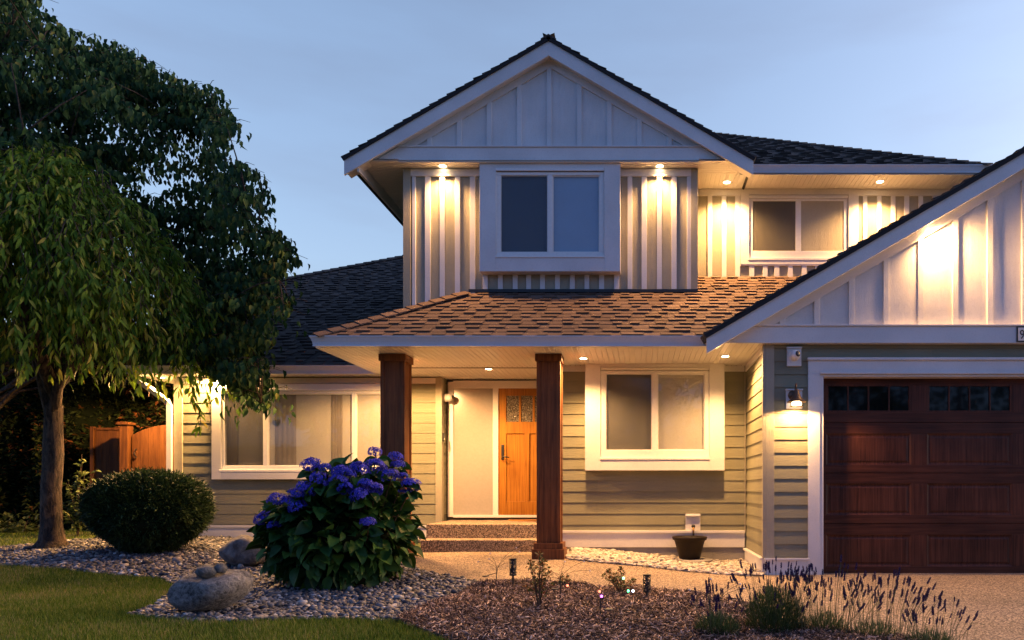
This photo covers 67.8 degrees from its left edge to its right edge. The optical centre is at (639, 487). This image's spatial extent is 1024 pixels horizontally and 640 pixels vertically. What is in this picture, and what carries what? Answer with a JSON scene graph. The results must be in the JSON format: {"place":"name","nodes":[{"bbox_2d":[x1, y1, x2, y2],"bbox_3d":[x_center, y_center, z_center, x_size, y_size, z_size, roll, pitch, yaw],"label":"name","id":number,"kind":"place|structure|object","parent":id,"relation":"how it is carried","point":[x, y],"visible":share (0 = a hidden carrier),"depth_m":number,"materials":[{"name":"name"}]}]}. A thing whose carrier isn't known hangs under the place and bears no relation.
{"place":"outdoors","nodes":[
{"label":"outdoors","id":0,"kind":"place"},
{"bbox_2d":[0,529,94,546],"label":"back grass","id":1,"kind":"structure","parent":0,"point":[34,534],"depth_m":11.69,"materials":[{"name":"green plant"}]},
{"bbox_2d":[0,531,446,639],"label":"ground","id":2,"kind":"structure","parent":0,"point":[418,545],"depth_m":7.94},
{"bbox_2d":[0,512,37,532],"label":"shrub","id":3,"kind":"object","parent":2,"relation":"on","point":[5,515],"visible":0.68,"depth_m":12.89,"materials":[{"name":"green plant"}]},
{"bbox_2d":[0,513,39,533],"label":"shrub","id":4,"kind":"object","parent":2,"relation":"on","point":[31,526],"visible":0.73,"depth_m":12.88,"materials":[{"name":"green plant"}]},
{"bbox_2d":[62,458,100,536],"bbox_3d":[-8.794,0.117,11.768,0.773,1.302,0.551,0,0,-21],"label":"leafy shrub","id":5,"kind":"object","parent":2,"relation":"on","point":[76,527],"visible":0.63,"depth_m":11.67,"materials":[{"name":"green plant"}]},
{"bbox_2d":[0,318,173,530],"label":"cedar hedge","id":6,"kind":"object","parent":2,"relation":"on","point":[86,406],"visible":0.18,"depth_m":13.70,"materials":[{"name":"green plant"}]},
{"bbox_2d":[90,427,118,531],"bbox_3d":[-9.175,-0.147,12.905,0.603,1.824,0.070,0,0,0],"label":"wooden fence","id":7,"kind":"object","parent":2,"relation":"on","point":[104,450],"visible":0.45,"depth_m":12.90,"materials":[{"name":"orange wood"}]},
{"bbox_2d":[116,422,135,472],"bbox_3d":[-8.589,-0.067,12.500,0.200,2.063,0.200,0,0,0],"label":"fence post","id":8,"kind":"object","parent":2,"relation":"on","point":[125,443],"visible":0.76,"depth_m":12.43,"materials":[{"name":"orange wood"}]},
{"bbox_2d":[132,425,173,470],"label":"wooden gate","id":9,"kind":"structure","parent":8,"relation":"attached to","point":[148,447],"depth_m":12.49,"materials":[{"name":"orange wood"}]},
{"bbox_2d":[0,0,309,429],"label":"dogwood tree","id":10,"kind":"object","parent":2,"relation":"on","point":[112,85],"visible":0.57,"depth_m":11.11,"materials":[{"name":"green plant"}]},
{"bbox_2d":[0,535,479,622],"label":"pebbles","id":11,"kind":"object","parent":2,"relation":"on","point":[266,598],"visible":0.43,"depth_m":7.81,"materials":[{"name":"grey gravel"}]},
{"bbox_2d":[0,134,256,548],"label":"weeping cherry tree","id":12,"kind":"object","parent":11,"relation":"on","point":[40,218],"visible":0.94,"depth_m":9.52,"materials":[{"name":"green plant"}]},
{"bbox_2d":[74,465,219,553],"bbox_3d":[-6.452,0.327,9.864,1.703,1.267,1.604,0,0,0],"label":"round bush","id":13,"kind":"object","parent":11,"relation":"on","point":[145,510],"visible":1,"depth_m":9.41,"materials":[{"name":"green plant"}]},
{"bbox_2d":[167,569,253,611],"bbox_3d":[-3.624,0.868,6.355,0.618,0.354,0.577,-13,1,-5],"label":"boulder","id":14,"kind":"object","parent":11,"relation":"on","point":[193,592],"visible":0.94,"depth_m":6.14,"materials":[{"name":"stone"}]},
{"bbox_2d":[195,564,216,577],"bbox_3d":[-3.606,0.695,6.218,0.172,0.115,0.157,0,0,0],"label":"boulder","id":15,"kind":"object","parent":14,"relation":"on","point":[206,571],"visible":0.99,"depth_m":6.17,"materials":[{"name":"grey stone"}]},
{"bbox_2d":[214,563,227,573],"bbox_3d":[-3.510,0.672,6.261,0.100,0.089,0.099,0,0,0],"label":"boulder","id":16,"kind":"object","parent":14,"relation":"on","point":[221,568],"visible":1,"depth_m":6.23,"materials":[{"name":"grey stone"}]},
{"bbox_2d":[219,535,266,566],"bbox_3d":[-4.801,0.763,9.126,0.648,0.402,0.469,3,0,0],"label":"boulder","id":17,"kind":"object","parent":11,"relation":"on","point":[233,552],"visible":0.59,"depth_m":8.93,"materials":[{"name":"grey stone"}]},
{"bbox_2d":[245,446,426,590],"bbox_3d":[-3.170,0.376,7.952,1.881,1.599,1.816,0,0,0],"label":"hydrangea","id":18,"kind":"object","parent":11,"relation":"on","point":[340,526],"visible":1,"depth_m":7.41,"materials":[{"name":"green plant"}]},
{"bbox_2d":[420,520,536,551],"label":"entry steps","id":19,"kind":"structure","parent":2,"relation":"on","point":[477,536],"depth_m":10.60,"materials":[{"name":"beige concrete"}]},
{"bbox_2d":[508,519,536,520],"bbox_3d":[-1.635,0.499,11.571,0.839,0.025,0.300,0,0,0],"label":"door mat","id":20,"kind":"object","parent":19,"relation":"on","point":[522,520],"depth_m":11.57,"materials":[{"name":"brown fabric"}]},
{"bbox_2d":[125,33,1023,574],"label":"house","id":21,"kind":"structure","parent":2,"relation":"on","point":[553,221],"depth_m":10.55,"materials":[{"name":"beige"}]},
{"bbox_2d":[219,389,379,471],"bbox_3d":[-5.134,-0.893,11.635,2.780,1.288,0.090,0,0,0],"label":"window","id":22,"kind":"structure","parent":21,"relation":"in","point":[328,425],"depth_m":11.66,"materials":[{"name":"clear glass"}]},
{"bbox_2d":[437,164,447,167],"bbox_3d":[-2.810,-4.594,10.655,0.152,0.010,0.152,0,0,0],"label":"recessed light","id":23,"kind":"object","parent":21,"relation":"attached to","point":[442,165],"visible":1,"depth_m":10.65,"materials":[{"name":"white plastic"}]},
{"bbox_2d":[443,394,453,401],"bbox_3d":[-3.014,-1.432,11.834,0.133,0.132,0.132,0,0,28],"label":"wall light","id":24,"kind":"object","parent":21,"relation":"attached to","point":[448,397],"visible":1,"depth_m":11.80,"materials":[{"name":"white glass"}]},
{"bbox_2d":[499,388,536,514],"bbox_3d":[-1.809,-0.583,11.970,0.909,2.031,0.120,0,0,0],"label":"front door","id":25,"kind":"structure","parent":21,"relation":"in","point":[517,406],"depth_m":12.00,"materials":[{"name":"brown wood"}]},
{"bbox_2d":[495,168,604,257],"bbox_3d":[-1.267,-3.894,10.605,1.551,1.267,0.090,0,0,0],"label":"window","id":26,"kind":"structure","parent":21,"relation":"in","point":[539,214],"depth_m":10.64,"materials":[{"name":"white plastic"}]},
{"bbox_2d":[600,367,709,459],"bbox_3d":[0.217,-1.044,10.515,1.545,1.294,0.090,0,0,0],"label":"window","id":27,"kind":"structure","parent":21,"relation":"in","point":[646,415],"depth_m":10.55,"materials":[{"name":"clear glass"}]},
{"bbox_2d":[655,164,664,167],"bbox_3d":[0.289,-4.594,10.655,0.152,0.010,0.152,0,0,0],"label":"recessed light","id":28,"kind":"object","parent":21,"relation":"attached to","point":[659,165],"visible":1,"depth_m":10.64,"materials":[{"name":"white plastic"}]},
{"bbox_2d":[685,514,700,534],"bbox_3d":[0.761,0.517,10.588,0.210,0.300,0.144,0,0,0],"label":"outdoor tap","id":29,"kind":"object","parent":21,"relation":"attached to","point":[692,521],"visible":1,"depth_m":10.63,"materials":[{"name":"white paint"}]},
{"bbox_2d":[722,180,731,183],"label":"recessed light","id":30,"kind":"object","parent":21,"relation":"attached to","point":[727,181],"visible":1,"depth_m":11.21,"materials":[{"name":"white plastic"}]},
{"bbox_2d":[786,347,801,365],"bbox_3d":[1.879,-1.596,9.016,0.184,0.231,0.158,0,0,0],"label":"security camera","id":31,"kind":"object","parent":21,"relation":"attached to","point":[793,356],"visible":1,"depth_m":9.06,"materials":[{"name":"white paint"}]},
{"bbox_2d":[785,383,805,408],"bbox_3d":[1.879,-1.111,8.952,0.232,0.302,0.286,0,0,0],"label":"wall lantern","id":32,"kind":"object","parent":21,"relation":"attached to","point":[795,399],"depth_m":8.98,"materials":[{"name":"white paint"}]},
{"bbox_2d":[748,195,847,259],"bbox_3d":[2.445,-3.996,11.503,1.559,0.993,0.090,0,0,0],"label":"window","id":33,"kind":"structure","parent":21,"relation":"in","point":[798,254],"depth_m":11.49,"materials":[{"name":"white plastic"}]},
{"bbox_2d":[875,179,884,183],"bbox_3d":[3.608,-4.594,11.200,0.152,0.010,0.152,0,0,0],"label":"recessed light","id":34,"kind":"object","parent":21,"relation":"attached to","point":[879,181],"visible":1,"depth_m":11.19,"materials":[{"name":"white plastic"}]},
{"bbox_2d":[823,379,1023,572],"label":"garage door","id":35,"kind":"structure","parent":21,"relation":"in","point":[920,475],"depth_m":9.25,"materials":[{"name":"brown wood"}]},
{"bbox_2d":[1017,326,1023,341],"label":"house number sign","id":36,"kind":"object","parent":21,"relation":"attached to","point":[1020,333],"visible":1,"depth_m":8.96,"materials":[{"name":"black paint"}]},
{"bbox_2d":[0,562,453,639],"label":"lawn grass","id":37,"kind":"structure","parent":0,"point":[47,597],"depth_m":5.90,"materials":[{"name":"green plant"}]},
{"bbox_2d":[0,0,1023,323],"label":"sky","id":38,"kind":"structure","parent":0,"point":[312,81],"materials":[{"name":"blue"}]},
{"bbox_2d":[415,549,1023,639],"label":"driveway","id":39,"kind":"structure","parent":0,"point":[995,601],"depth_m":8.03,"materials":[{"name":"beige concrete"}]},
{"bbox_2d":[565,547,765,575],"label":"gravel","id":40,"kind":"structure","parent":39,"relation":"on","point":[670,562],"depth_m":9.75,"materials":[{"name":"beige gravel"}]},
{"bbox_2d":[672,535,712,562],"bbox_3d":[0.696,0.850,10.360,0.640,0.357,0.640,0,0,0],"label":"planter pot","id":41,"kind":"object","parent":40,"relation":"on","point":[689,548],"visible":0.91,"depth_m":10.21,"materials":[{"name":"brown plastic"}]},
{"bbox_2d":[394,577,937,639],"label":"bark mulch","id":42,"kind":"object","parent":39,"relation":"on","point":[474,599],"visible":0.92,"depth_m":5.98,"materials":[{"name":"brown wood"}]},
{"bbox_2d":[478,547,519,579],"bbox_3d":[-1.459,0.850,7.832,0.446,0.446,0.214,0,0,0],"label":"firework light","id":43,"kind":"object","parent":42,"relation":"on","point":[496,566],"visible":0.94,"depth_m":7.82,"materials":[{"name":"black paint"}]},
{"bbox_2d":[509,558,516,583],"bbox_3d":[-1.315,0.917,7.767,0.079,0.376,0.079,0,0,0],"label":"solar lantern","id":44,"kind":"object","parent":42,"relation":"on","point":[513,569],"visible":1,"depth_m":7.75,"materials":[{"name":"black paint"}]},
{"bbox_2d":[522,551,553,606],"bbox_3d":[-0.895,0.803,6.479,0.277,0.537,0.252,0,0,-44],"label":"azalea","id":45,"kind":"object","parent":42,"relation":"on","point":[539,592],"visible":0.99,"depth_m":6.47,"materials":[{"name":"green plant"}]},
{"bbox_2d":[557,573,570,583],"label":"azalea","id":46,"kind":"object","parent":42,"relation":"on","point":[566,581],"visible":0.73,"depth_m":7.68,"materials":[{"name":"green plant"}]},
{"bbox_2d":[543,561,590,599],"bbox_3d":[-0.711,0.884,6.971,0.531,0.422,0.139,0,0,17],"label":"firework light","id":47,"kind":"object","parent":42,"relation":"on","point":[556,588],"visible":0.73,"depth_m":6.99,"materials":[{"name":"black paint"}]},
{"bbox_2d":[566,577,633,616],"bbox_3d":[-0.321,0.909,5.959,0.581,0.391,0.157,0,0,10],"label":"firework light","id":48,"kind":"object","parent":42,"relation":"on","point":[605,609],"visible":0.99,"depth_m":5.96,"materials":[{"name":"black paint"}]},
{"bbox_2d":[601,566,635,593],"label":"azalea","id":49,"kind":"object","parent":42,"relation":"on","point":[614,579],"visible":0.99,"depth_m":7.32,"materials":[{"name":"green plant"}]},
{"bbox_2d":[643,574,650,596],"bbox_3d":[0.070,0.966,7.001,0.076,0.319,0.076,0,0,0],"label":"solar lantern","id":50,"kind":"object","parent":42,"relation":"on","point":[647,587],"visible":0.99,"depth_m":6.98,"materials":[{"name":"black paint"}]},
{"bbox_2d":[684,577,743,635],"bbox_3d":[0.537,0.865,5.349,0.401,0.429,0.378,0,0,21],"label":"lavender plant","id":51,"kind":"object","parent":42,"relation":"on","point":[717,620],"visible":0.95,"depth_m":5.31,"materials":[{"name":"green plant"}]},
{"bbox_2d":[689,578,744,619],"bbox_3d":[0.606,0.899,5.748,0.439,0.415,0.128,0,0,-14],"label":"firework light","id":52,"kind":"object","parent":42,"relation":"on","point":[714,594],"visible":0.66,"depth_m":5.78,"materials":[{"name":"black paint"}]},
{"bbox_2d":[729,556,818,633],"bbox_3d":[0.990,0.791,5.549,0.672,0.576,0.576,0,0,0],"label":"lavender plant","id":53,"kind":"object","parent":42,"relation":"on","point":[773,613],"visible":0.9,"depth_m":5.48,"materials":[{"name":"green plant"}]},
{"bbox_2d":[779,554,884,633],"bbox_3d":[1.427,0.781,5.483,0.732,0.596,0.684,0,0,31],"label":"lavender plant","id":54,"kind":"object","parent":42,"relation":"on","point":[820,618],"visible":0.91,"depth_m":5.46,"materials":[{"name":"green plant"}]},
{"bbox_2d":[842,567,942,636],"bbox_3d":[1.795,0.819,5.354,0.691,0.522,0.656,0,0,0],"label":"lavender plant","id":55,"kind":"object","parent":42,"relation":"on","point":[879,630],"visible":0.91,"depth_m":5.33,"materials":[{"name":"green plant"}]},
{"bbox_2d":[902,594,977,639],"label":"lavender plant","id":56,"kind":"object","parent":42,"relation":"on","point":[915,619],"visible":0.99,"depth_m":4.99,"materials":[{"name":"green plant"}]}
]}

